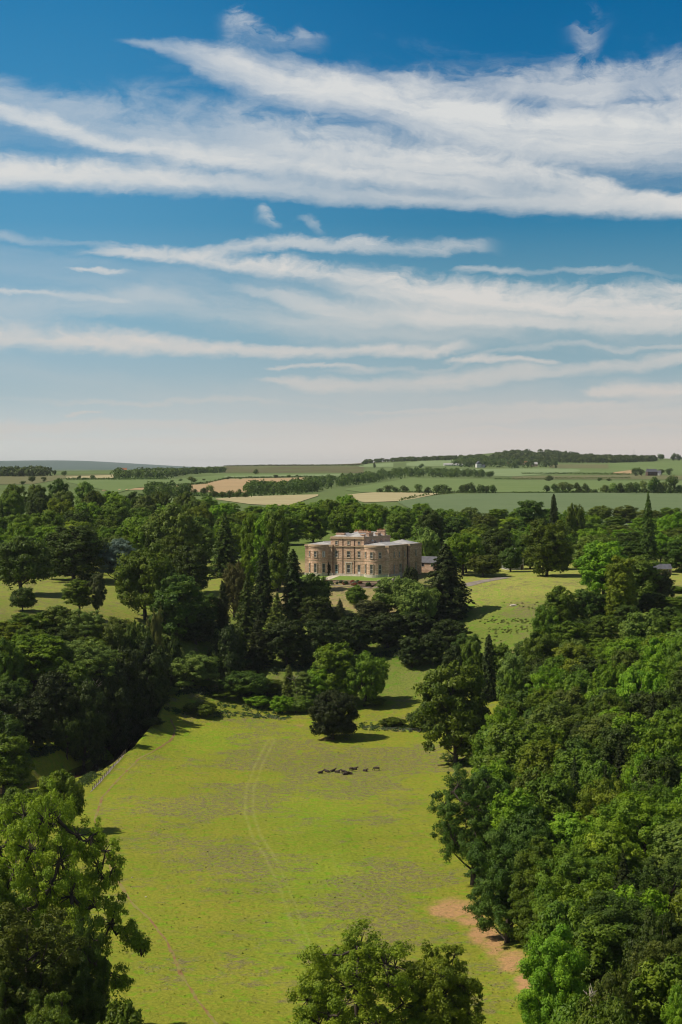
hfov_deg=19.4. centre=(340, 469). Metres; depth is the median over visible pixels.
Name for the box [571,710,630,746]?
broadleaf tree
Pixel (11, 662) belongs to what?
broadleaf tree
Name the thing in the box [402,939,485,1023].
broadleaf tree
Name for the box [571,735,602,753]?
broadleaf tree
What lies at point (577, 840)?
broadleaf tree
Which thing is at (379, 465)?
pasture
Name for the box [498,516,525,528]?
broadleaf tree
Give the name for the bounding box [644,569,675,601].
broadleaf tree
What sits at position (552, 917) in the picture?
broadleaf tree
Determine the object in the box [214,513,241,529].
broadleaf tree
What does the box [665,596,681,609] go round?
broadleaf tree
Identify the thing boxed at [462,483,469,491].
field tree
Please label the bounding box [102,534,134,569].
broadleaf tree
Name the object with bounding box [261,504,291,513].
broadleaf tree
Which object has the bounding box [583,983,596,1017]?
dead tree
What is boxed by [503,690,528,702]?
broadleaf tree
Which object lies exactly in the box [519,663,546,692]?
broadleaf tree
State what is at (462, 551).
broadleaf tree
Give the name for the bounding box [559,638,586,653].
broadleaf tree
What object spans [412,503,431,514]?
broadleaf tree
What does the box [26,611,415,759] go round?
bank undergrowth
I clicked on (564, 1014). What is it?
broadleaf tree
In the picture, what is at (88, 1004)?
broadleaf tree
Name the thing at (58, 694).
broadleaf tree
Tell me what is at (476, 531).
broadleaf tree
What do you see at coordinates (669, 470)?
field tree
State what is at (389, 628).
broadleaf tree
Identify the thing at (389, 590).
broadleaf tree
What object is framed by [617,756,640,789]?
broadleaf tree
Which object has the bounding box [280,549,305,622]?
conifer tree
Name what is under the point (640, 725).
broadleaf tree
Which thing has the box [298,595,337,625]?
broadleaf tree
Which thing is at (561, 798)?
broadleaf tree
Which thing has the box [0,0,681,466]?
sky
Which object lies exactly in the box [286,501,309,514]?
broadleaf tree
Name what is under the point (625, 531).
broadleaf tree
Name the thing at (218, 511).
broadleaf tree
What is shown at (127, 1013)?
broadleaf tree
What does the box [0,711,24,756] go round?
broadleaf tree
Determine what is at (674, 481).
field tree
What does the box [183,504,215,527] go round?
broadleaf tree
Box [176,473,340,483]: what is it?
pasture
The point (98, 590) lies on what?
pine tree
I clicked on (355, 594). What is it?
broadleaf tree
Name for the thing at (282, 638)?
broadleaf tree
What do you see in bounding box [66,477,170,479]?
hedge
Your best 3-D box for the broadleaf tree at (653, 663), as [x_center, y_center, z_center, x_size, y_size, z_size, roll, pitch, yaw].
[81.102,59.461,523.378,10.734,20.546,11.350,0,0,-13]
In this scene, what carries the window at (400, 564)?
in the country house
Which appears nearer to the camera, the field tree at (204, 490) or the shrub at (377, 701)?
the shrub at (377, 701)
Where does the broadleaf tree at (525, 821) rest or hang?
on the ground
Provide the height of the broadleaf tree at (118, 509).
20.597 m
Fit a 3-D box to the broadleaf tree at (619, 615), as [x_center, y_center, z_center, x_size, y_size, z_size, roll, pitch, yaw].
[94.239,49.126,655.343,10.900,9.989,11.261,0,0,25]
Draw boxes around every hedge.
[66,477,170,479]
[175,475,311,485]
[189,492,251,496]
[224,464,360,465]
[376,490,449,492]
[398,492,429,500]
[433,490,465,494]
[457,490,495,492]
[495,476,626,478]
[512,491,566,492]
[521,472,630,474]
[553,489,598,492]
[598,487,681,492]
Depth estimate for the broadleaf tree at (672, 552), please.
793.95 m
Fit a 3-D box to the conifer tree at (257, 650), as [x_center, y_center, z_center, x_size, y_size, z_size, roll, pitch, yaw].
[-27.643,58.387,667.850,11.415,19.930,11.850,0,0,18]
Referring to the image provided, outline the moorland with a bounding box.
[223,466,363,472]
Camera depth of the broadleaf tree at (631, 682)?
514.12 m
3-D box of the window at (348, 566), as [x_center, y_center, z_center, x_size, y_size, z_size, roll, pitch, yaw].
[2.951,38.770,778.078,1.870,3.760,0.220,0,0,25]
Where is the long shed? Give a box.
[443,463,462,465]
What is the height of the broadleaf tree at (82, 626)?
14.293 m
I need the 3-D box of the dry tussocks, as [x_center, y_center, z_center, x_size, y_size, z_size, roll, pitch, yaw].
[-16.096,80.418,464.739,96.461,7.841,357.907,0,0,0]
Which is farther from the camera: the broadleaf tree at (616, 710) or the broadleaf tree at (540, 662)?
the broadleaf tree at (540, 662)
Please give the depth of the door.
776.18 m
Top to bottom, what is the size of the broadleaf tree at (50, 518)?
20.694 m
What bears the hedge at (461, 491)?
on the ground
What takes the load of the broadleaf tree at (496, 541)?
on the ground
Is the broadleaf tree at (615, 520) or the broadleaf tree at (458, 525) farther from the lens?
the broadleaf tree at (615, 520)
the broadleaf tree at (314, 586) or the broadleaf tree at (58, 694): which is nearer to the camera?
the broadleaf tree at (58, 694)
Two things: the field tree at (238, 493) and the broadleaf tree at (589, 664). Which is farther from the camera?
the field tree at (238, 493)
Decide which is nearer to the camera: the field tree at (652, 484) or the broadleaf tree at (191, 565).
the broadleaf tree at (191, 565)
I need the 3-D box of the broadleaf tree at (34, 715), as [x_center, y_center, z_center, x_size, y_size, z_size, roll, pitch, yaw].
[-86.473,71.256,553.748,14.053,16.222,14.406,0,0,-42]
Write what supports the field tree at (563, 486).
on the ground
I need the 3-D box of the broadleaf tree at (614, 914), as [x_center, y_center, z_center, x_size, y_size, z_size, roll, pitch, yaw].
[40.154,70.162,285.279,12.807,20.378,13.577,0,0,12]
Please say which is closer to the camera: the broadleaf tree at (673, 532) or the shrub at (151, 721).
the shrub at (151, 721)
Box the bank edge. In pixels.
[90,755,123,791]
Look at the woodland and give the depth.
866.10 m
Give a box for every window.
[314,563,316,572]
[322,563,325,572]
[346,551,350,557]
[346,564,350,572]
[369,564,373,574]
[378,564,381,574]
[399,563,401,572]
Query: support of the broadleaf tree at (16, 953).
on the ground
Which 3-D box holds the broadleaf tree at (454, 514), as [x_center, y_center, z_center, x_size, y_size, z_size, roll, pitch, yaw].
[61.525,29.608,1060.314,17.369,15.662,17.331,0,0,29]
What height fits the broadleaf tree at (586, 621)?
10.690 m
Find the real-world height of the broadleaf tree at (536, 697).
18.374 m
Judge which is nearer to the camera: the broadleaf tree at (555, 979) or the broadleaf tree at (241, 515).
the broadleaf tree at (555, 979)
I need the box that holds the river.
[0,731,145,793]
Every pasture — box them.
[0,474,112,483]
[67,479,175,491]
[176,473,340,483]
[224,474,340,476]
[346,478,681,491]
[359,463,392,466]
[406,460,454,465]
[460,469,579,475]
[512,475,681,478]
[549,464,607,467]
[569,461,681,474]
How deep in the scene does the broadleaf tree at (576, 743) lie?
431.28 m
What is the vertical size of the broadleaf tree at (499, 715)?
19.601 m
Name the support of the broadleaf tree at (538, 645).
on the ground
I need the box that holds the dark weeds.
[129,767,494,1018]
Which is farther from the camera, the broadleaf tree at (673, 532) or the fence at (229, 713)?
the broadleaf tree at (673, 532)
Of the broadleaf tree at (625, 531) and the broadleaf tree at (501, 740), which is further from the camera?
the broadleaf tree at (625, 531)
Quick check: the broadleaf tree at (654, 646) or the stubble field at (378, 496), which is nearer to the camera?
the broadleaf tree at (654, 646)
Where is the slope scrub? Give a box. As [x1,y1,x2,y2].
[473,601,537,642]
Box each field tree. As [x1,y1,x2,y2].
[28,476,35,481]
[187,476,196,481]
[200,487,208,492]
[206,485,214,493]
[225,490,233,497]
[234,489,242,496]
[383,485,393,491]
[399,485,409,490]
[414,484,421,492]
[424,487,430,492]
[432,485,442,491]
[439,484,449,492]
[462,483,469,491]
[468,482,475,492]
[477,484,484,491]
[483,485,489,492]
[485,471,493,476]
[490,485,496,492]
[542,485,550,491]
[544,475,553,480]
[550,484,559,490]
[558,482,568,489]
[567,483,573,490]
[574,482,582,492]
[582,483,589,492]
[600,485,609,492]
[609,482,619,492]
[616,482,624,491]
[624,482,633,492]
[630,467,639,475]
[631,482,640,492]
[640,480,647,492]
[647,476,660,492]
[656,481,667,492]
[657,454,664,459]
[665,468,672,474]
[665,474,678,492]
[674,485,681,492]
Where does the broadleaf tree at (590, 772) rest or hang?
on the ground
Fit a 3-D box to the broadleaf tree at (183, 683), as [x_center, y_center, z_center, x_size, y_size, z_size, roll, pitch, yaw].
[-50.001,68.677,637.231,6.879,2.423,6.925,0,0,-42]
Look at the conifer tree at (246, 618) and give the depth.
684.57 m
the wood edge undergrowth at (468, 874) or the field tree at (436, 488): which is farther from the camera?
the field tree at (436, 488)
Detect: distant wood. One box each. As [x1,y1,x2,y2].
[0,465,52,476]
[110,466,226,478]
[142,481,192,497]
[242,466,484,495]
[361,454,495,463]
[451,455,512,466]
[494,449,657,462]
[508,458,557,467]
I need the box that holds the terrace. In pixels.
[300,575,394,587]
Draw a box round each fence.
[92,743,131,789]
[184,712,284,719]
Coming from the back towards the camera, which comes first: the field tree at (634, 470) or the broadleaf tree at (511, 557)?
the field tree at (634, 470)
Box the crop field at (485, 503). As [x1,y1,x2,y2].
[398,493,681,524]
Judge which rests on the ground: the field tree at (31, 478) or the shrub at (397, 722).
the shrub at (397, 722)
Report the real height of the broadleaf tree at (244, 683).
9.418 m
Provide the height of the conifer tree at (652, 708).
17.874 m
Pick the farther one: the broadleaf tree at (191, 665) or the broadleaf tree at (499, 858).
the broadleaf tree at (191, 665)
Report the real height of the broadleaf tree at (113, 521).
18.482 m
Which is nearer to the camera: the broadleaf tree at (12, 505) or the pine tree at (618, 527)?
the pine tree at (618, 527)
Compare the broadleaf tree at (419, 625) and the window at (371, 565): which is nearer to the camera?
the broadleaf tree at (419, 625)
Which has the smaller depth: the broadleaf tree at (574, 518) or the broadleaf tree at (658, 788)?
the broadleaf tree at (658, 788)
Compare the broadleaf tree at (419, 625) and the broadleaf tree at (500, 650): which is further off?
the broadleaf tree at (419, 625)
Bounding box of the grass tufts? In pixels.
[92,714,520,1023]
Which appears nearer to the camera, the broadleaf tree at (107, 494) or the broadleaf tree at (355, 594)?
the broadleaf tree at (355, 594)
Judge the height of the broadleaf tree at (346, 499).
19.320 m
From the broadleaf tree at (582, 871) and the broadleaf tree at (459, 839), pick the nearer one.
the broadleaf tree at (582, 871)
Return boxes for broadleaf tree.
[0,491,25,520]
[0,515,7,535]
[0,535,54,590]
[0,621,25,642]
[0,636,24,687]
[0,676,32,717]
[0,697,16,722]
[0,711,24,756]
[0,733,38,793]
[0,777,152,993]
[0,787,41,839]
[0,865,39,1019]
[0,901,90,1023]
[0,964,31,1023]
[1,521,35,542]
[2,484,27,507]
[4,513,30,539]
[6,612,54,631]
[8,586,37,610]
[10,633,81,690]
[12,696,59,749]
[14,626,44,638]
[23,989,84,1023]
[24,491,48,518]
[25,484,46,499]
[29,509,64,532]
[29,668,80,731]
[31,525,58,541]
[36,769,88,820]
[39,605,77,635]
[42,525,110,580]
[43,498,75,525]
[44,627,79,644]
[45,956,108,1023]
[47,478,72,502]
[47,490,74,508]
[50,639,121,681]
[50,715,83,759]
[56,660,92,698]
[60,608,104,640]
[62,509,94,530]
[64,520,94,535]
[65,915,110,1021]
[66,679,112,765]
[72,637,107,666]
[73,481,94,507]
[74,502,102,530]
[78,490,105,526]
[83,667,131,752]
[85,620,131,659]
[93,514,122,531]
[95,526,123,541]
[96,988,145,1023]
[98,501,129,526]
[101,644,149,745]
[102,491,122,505]
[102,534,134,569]
[106,494,131,513]
[108,616,137,636]
[111,543,175,620]
[115,517,153,551]
[122,507,151,519]
[123,619,157,735]
[124,491,145,508]
[128,634,171,737]
[133,494,156,515]
[141,501,203,549]
[146,491,171,507]
[146,605,164,654]
[147,572,204,637]
[159,633,186,686]
[160,533,191,568]
[167,650,221,685]
[170,545,211,589]
[173,490,195,509]
[174,612,218,644]
[175,680,194,686]
[182,497,210,514]
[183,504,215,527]
[191,515,214,550]
[192,524,215,558]
[192,592,220,621]
[193,680,216,686]
[198,496,219,507]
[207,621,252,681]
[208,503,235,529]
[211,691,238,697]
[213,520,239,548]
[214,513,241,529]
[215,525,242,558]
[216,670,274,697]
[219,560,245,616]
[235,511,257,525]
[239,513,257,588]
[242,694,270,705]
[243,506,264,512]
[250,513,270,582]
[260,679,283,695]
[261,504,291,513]
[264,506,290,590]
[264,618,306,664]
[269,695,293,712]
[282,513,306,541]
[285,915,425,1023]
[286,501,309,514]
[287,701,305,712]
[290,671,317,706]
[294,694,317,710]
[297,505,330,542]
[297,572,332,602]
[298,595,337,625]
[298,619,343,661]
[306,687,360,738]
[307,668,333,699]
[310,641,358,695]
[319,499,340,521]
[328,506,355,534]
[335,615,374,653]
[336,494,359,505]
[339,502,367,530]
[342,650,389,706]
[345,584,368,606]
[351,505,385,531]
[353,599,392,620]
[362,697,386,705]
[366,503,389,524]
[366,612,406,647]
[373,575,416,612]
[385,511,415,539]
[386,506,416,522]
[396,582,440,618]
[398,636,424,667]
[400,610,437,640]
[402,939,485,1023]
[411,660,491,763]
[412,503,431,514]
[414,526,440,555]
[415,509,445,551]
[419,632,448,664]
[426,762,511,885]
[431,618,472,646]
[442,644,462,672]
[443,516,470,540]
[443,532,485,574]
[444,511,471,527]
[450,633,481,653]
[459,506,481,519]
[459,528,487,550]
[460,636,482,692]
[462,826,534,942]
[463,553,503,576]
[467,523,492,531]
[467,719,560,781]
[468,722,493,767]
[470,724,511,768]
[470,758,518,812]
[471,512,497,527]
[479,527,513,559]
[480,703,521,730]
[484,698,533,725]
[487,787,536,829]
[489,509,508,526]
[491,642,511,675]
[492,804,555,848]
[495,651,525,706]
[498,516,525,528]
[498,545,523,571]
[498,668,528,707]
[500,521,519,531]
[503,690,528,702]
[506,834,575,946]
[509,767,557,794]
[511,737,561,775]
[512,638,529,668]
[514,923,590,1023]
[515,533,531,568]
[517,630,558,667]
[518,697,591,739]
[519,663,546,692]
[519,687,557,714]
[520,518,570,576]
[520,705,545,729]
[520,722,567,763]
[521,896,587,996]
[523,771,580,836]
[524,663,567,693]
[527,655,554,669]
[529,845,618,924]
[531,604,560,639]
[542,653,568,676]
[543,585,577,623]
[546,811,595,854]
[548,539,574,564]
[550,620,591,646]
[550,990,593,1023]
[551,641,594,667]
[552,668,596,703]
[552,735,601,774]
[552,748,594,782]
[553,686,587,715]
[556,875,623,920]
[557,657,599,674]
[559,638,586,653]
[564,525,578,543]
[565,502,585,535]
[565,990,642,1023]
[567,913,629,993]
[568,718,590,748]
[569,655,612,678]
[569,826,597,861]
[571,588,605,620]
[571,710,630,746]
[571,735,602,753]
[572,539,598,569]
[572,540,627,594]
[573,773,627,822]
[574,827,646,891]
[575,618,594,645]
[576,527,611,542]
[576,533,611,550]
[576,758,622,816]
[577,521,609,537]
[578,889,660,980]
[582,514,602,525]
[582,685,627,712]
[582,688,624,712]
[583,693,631,719]
[585,614,620,642]
[586,505,611,521]
[586,966,643,1023]
[587,637,622,657]
[590,658,627,694]
[592,639,623,659]
[593,791,681,873]
[596,592,611,615]
[597,722,640,767]
[597,794,638,836]
[599,707,629,723]
[602,516,626,532]
[603,554,637,615]
[604,638,642,658]
[604,884,670,933]
[607,777,677,852]
[608,648,641,681]
[611,505,640,522]
[611,529,632,538]
[611,532,643,549]
[611,540,645,562]
[611,712,652,766]
[613,603,640,628]
[613,666,666,702]
[616,608,669,639]
[616,907,681,1005]
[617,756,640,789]
[619,745,665,791]
[623,855,681,923]
[624,553,664,605]
[625,723,681,763]
[626,690,671,721]
[627,517,658,531]
[627,936,681,1005]
[627,953,681,1023]
[631,656,669,689]
[631,753,681,795]
[635,509,662,524]
[637,592,670,614]
[637,637,669,661]
[640,633,672,660]
[640,817,681,888]
[641,839,681,896]
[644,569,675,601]
[645,708,681,734]
[648,606,681,631]
[652,532,673,562]
[657,512,681,531]
[658,539,681,571]
[659,507,681,520]
[659,636,681,667]
[660,527,681,537]
[660,983,681,1023]
[663,641,681,679]
[663,667,681,715]
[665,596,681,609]
[665,661,681,705]
[667,882,681,925]
[670,613,681,635]
[673,773,681,815]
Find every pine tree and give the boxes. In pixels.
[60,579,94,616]
[87,572,107,613]
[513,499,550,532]
[606,525,632,538]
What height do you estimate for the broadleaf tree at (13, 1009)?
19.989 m
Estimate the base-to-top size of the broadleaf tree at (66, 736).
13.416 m
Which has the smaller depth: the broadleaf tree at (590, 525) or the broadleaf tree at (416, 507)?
the broadleaf tree at (590, 525)
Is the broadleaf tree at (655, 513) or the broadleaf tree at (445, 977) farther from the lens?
the broadleaf tree at (655, 513)
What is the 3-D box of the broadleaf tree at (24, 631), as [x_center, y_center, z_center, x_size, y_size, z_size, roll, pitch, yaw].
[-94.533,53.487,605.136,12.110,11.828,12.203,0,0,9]
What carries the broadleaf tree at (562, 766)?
on the ground
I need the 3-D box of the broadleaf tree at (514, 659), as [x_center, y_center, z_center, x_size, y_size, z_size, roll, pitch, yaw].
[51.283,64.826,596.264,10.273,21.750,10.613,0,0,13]
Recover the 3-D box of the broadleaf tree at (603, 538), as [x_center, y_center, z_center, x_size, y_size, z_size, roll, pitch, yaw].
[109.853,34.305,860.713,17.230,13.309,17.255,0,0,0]
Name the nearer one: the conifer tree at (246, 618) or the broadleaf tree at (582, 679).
the broadleaf tree at (582, 679)
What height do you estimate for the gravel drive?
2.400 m
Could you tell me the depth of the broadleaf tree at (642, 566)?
686.07 m
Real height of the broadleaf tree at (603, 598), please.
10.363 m
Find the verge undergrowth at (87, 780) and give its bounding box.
[75,766,110,786]
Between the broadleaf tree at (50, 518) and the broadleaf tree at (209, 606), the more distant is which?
the broadleaf tree at (50, 518)
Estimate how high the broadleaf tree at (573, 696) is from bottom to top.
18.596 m
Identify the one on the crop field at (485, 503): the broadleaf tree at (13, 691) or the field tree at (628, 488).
the field tree at (628, 488)
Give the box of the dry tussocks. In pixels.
[97,724,517,1022]
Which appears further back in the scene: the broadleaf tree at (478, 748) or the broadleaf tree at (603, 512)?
the broadleaf tree at (603, 512)
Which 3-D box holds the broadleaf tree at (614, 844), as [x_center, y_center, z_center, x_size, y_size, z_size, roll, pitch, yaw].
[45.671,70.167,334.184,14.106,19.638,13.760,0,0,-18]
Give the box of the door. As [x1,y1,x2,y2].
[357,564,360,573]
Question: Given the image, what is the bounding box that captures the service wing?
[422,556,436,572]
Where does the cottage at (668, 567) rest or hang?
on the ground
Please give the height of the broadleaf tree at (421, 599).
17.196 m
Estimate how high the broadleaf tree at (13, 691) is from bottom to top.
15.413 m
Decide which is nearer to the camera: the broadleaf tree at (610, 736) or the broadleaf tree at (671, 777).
the broadleaf tree at (671, 777)
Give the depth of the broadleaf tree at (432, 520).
897.20 m
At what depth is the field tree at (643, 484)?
2021.96 m
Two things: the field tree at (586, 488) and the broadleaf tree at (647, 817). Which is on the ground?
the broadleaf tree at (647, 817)
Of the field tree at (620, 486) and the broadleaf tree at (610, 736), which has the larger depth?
the field tree at (620, 486)
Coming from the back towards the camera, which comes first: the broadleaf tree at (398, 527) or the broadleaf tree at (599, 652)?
the broadleaf tree at (398, 527)
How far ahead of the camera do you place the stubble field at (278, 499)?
1660.15 m
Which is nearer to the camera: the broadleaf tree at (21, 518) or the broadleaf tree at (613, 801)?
the broadleaf tree at (613, 801)
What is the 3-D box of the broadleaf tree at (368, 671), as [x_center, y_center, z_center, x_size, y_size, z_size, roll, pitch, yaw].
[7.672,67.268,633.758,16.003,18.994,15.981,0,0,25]
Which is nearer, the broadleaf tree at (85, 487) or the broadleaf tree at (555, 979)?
the broadleaf tree at (555, 979)
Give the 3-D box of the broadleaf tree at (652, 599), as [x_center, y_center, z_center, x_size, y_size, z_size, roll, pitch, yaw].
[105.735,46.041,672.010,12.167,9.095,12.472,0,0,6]
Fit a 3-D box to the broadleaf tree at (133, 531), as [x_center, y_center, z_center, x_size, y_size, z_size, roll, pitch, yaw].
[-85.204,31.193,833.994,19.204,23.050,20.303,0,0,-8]
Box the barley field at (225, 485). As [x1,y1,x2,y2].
[102,477,304,492]
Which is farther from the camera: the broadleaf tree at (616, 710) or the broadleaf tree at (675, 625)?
the broadleaf tree at (675, 625)
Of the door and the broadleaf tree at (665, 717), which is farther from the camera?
the door
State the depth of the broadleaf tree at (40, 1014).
239.72 m
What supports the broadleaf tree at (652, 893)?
on the ground
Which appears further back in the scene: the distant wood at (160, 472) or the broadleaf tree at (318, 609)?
the distant wood at (160, 472)
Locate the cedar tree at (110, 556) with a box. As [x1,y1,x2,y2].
[96,538,135,579]
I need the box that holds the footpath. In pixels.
[94,719,217,1023]
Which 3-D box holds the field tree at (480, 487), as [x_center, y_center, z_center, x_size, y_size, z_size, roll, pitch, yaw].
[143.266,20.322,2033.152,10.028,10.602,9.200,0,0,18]
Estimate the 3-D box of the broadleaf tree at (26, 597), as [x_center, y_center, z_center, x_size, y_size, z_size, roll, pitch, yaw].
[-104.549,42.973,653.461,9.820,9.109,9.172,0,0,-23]
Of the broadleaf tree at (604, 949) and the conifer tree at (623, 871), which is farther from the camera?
the conifer tree at (623, 871)
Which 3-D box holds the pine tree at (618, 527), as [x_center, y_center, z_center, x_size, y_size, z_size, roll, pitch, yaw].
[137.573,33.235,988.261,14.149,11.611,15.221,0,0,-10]
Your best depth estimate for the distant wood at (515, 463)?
4359.64 m
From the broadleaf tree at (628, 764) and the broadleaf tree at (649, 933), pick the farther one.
the broadleaf tree at (628, 764)
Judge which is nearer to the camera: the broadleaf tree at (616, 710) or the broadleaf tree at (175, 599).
the broadleaf tree at (616, 710)
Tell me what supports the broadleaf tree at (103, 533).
on the ground
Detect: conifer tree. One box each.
[0,500,5,517]
[27,497,34,516]
[144,534,150,548]
[209,512,239,576]
[215,581,230,628]
[231,572,261,640]
[244,614,272,672]
[252,544,276,624]
[264,592,286,636]
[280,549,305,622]
[281,664,294,699]
[332,598,346,623]
[424,543,474,620]
[481,634,497,702]
[548,493,558,525]
[568,756,581,818]
[602,765,610,792]
[613,736,625,789]
[613,853,633,899]
[639,492,658,561]
[646,692,656,721]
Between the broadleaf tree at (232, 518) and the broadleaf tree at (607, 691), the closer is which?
the broadleaf tree at (607, 691)
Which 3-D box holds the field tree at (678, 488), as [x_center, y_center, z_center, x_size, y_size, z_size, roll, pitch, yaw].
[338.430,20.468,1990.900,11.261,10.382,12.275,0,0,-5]
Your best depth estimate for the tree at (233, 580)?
704.03 m
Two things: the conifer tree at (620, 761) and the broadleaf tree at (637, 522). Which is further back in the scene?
the broadleaf tree at (637, 522)
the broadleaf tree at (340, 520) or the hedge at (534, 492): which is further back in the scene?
the hedge at (534, 492)
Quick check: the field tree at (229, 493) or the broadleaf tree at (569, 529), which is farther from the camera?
the field tree at (229, 493)
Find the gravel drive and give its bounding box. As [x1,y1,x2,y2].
[462,577,511,585]
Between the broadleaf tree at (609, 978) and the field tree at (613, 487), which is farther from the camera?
the field tree at (613, 487)
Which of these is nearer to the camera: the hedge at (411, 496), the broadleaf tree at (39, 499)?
the broadleaf tree at (39, 499)
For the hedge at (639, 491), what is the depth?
2025.12 m
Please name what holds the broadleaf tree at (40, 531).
on the ground
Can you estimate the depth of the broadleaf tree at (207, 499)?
1156.90 m
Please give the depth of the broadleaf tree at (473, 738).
512.62 m
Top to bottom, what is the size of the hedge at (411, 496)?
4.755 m
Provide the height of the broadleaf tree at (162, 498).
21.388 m
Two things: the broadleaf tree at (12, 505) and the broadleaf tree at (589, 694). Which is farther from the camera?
the broadleaf tree at (12, 505)
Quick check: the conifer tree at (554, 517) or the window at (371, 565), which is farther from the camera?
the conifer tree at (554, 517)
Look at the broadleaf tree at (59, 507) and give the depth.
991.86 m
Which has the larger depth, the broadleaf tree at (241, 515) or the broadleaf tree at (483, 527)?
the broadleaf tree at (241, 515)
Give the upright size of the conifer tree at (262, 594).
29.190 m
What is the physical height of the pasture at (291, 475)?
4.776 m
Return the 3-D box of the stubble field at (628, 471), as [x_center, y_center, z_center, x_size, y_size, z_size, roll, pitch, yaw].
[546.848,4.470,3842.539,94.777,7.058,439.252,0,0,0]
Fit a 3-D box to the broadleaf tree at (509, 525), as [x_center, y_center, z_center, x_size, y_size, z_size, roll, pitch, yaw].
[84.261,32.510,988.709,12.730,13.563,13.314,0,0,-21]
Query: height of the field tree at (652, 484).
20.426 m
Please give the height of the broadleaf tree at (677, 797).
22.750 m
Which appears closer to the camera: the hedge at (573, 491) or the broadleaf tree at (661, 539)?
the broadleaf tree at (661, 539)
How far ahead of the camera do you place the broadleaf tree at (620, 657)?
551.87 m
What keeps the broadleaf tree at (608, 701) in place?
on the ground
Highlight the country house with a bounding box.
[304,529,422,577]
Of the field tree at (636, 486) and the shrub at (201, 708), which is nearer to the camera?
the shrub at (201, 708)
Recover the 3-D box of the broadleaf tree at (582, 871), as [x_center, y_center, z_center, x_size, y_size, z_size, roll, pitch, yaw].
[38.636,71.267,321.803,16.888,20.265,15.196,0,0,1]
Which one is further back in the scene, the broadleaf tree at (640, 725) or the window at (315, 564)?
the window at (315, 564)
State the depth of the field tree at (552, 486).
2061.28 m
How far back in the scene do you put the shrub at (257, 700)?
631.88 m
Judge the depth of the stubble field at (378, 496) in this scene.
1851.77 m
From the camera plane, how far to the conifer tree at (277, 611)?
681.02 m
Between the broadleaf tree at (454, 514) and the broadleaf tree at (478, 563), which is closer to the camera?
the broadleaf tree at (478, 563)
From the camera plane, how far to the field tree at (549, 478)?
2898.19 m
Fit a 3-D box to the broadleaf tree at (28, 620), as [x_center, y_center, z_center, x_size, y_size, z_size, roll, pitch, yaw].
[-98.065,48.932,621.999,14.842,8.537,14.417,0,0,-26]
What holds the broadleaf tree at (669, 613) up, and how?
on the ground
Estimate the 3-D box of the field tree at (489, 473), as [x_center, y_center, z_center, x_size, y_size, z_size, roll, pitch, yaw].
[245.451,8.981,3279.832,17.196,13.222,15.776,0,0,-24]
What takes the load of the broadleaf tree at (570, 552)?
on the ground
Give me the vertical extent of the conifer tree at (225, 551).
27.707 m
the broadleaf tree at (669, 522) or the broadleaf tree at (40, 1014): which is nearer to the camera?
the broadleaf tree at (40, 1014)
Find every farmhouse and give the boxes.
[475,461,480,467]
[645,469,657,475]
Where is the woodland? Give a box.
[0,499,681,892]
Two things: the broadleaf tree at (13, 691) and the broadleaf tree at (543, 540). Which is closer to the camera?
the broadleaf tree at (13, 691)
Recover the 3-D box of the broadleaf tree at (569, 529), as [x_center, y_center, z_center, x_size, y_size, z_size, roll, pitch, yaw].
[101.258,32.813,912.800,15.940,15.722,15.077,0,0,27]
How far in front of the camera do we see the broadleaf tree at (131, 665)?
604.13 m
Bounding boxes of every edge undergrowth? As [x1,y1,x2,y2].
[166,702,425,732]
[439,753,484,877]
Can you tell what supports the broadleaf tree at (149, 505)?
on the ground
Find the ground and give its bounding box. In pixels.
[0,452,681,1023]
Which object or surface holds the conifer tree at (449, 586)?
on the ground
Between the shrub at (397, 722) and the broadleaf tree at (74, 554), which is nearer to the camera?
the shrub at (397, 722)
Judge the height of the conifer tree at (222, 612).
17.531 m
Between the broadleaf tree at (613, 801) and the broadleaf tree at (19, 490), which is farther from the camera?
the broadleaf tree at (19, 490)
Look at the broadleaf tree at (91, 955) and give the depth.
269.67 m
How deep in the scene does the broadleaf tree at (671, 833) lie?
325.56 m
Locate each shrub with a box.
[139,717,166,725]
[181,701,217,715]
[378,717,406,727]
[402,566,418,582]
[405,708,421,730]
[671,586,681,592]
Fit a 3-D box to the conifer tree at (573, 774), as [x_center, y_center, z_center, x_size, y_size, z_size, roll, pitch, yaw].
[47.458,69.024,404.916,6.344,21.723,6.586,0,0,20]
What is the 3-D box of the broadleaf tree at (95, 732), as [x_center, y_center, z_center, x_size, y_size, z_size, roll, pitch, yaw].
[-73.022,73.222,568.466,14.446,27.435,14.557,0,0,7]
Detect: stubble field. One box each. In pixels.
[66,475,112,478]
[216,494,317,504]
[348,492,436,501]
[613,470,631,473]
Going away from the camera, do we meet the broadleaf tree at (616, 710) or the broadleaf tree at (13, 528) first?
the broadleaf tree at (616, 710)
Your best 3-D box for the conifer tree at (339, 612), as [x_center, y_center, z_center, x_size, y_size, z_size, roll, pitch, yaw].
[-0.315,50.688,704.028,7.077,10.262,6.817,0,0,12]
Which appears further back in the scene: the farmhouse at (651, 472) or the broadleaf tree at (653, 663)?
the farmhouse at (651, 472)
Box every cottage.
[501,548,524,569]
[653,564,672,574]
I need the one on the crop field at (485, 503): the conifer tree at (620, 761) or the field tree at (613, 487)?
the field tree at (613, 487)
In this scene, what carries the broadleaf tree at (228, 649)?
on the ground

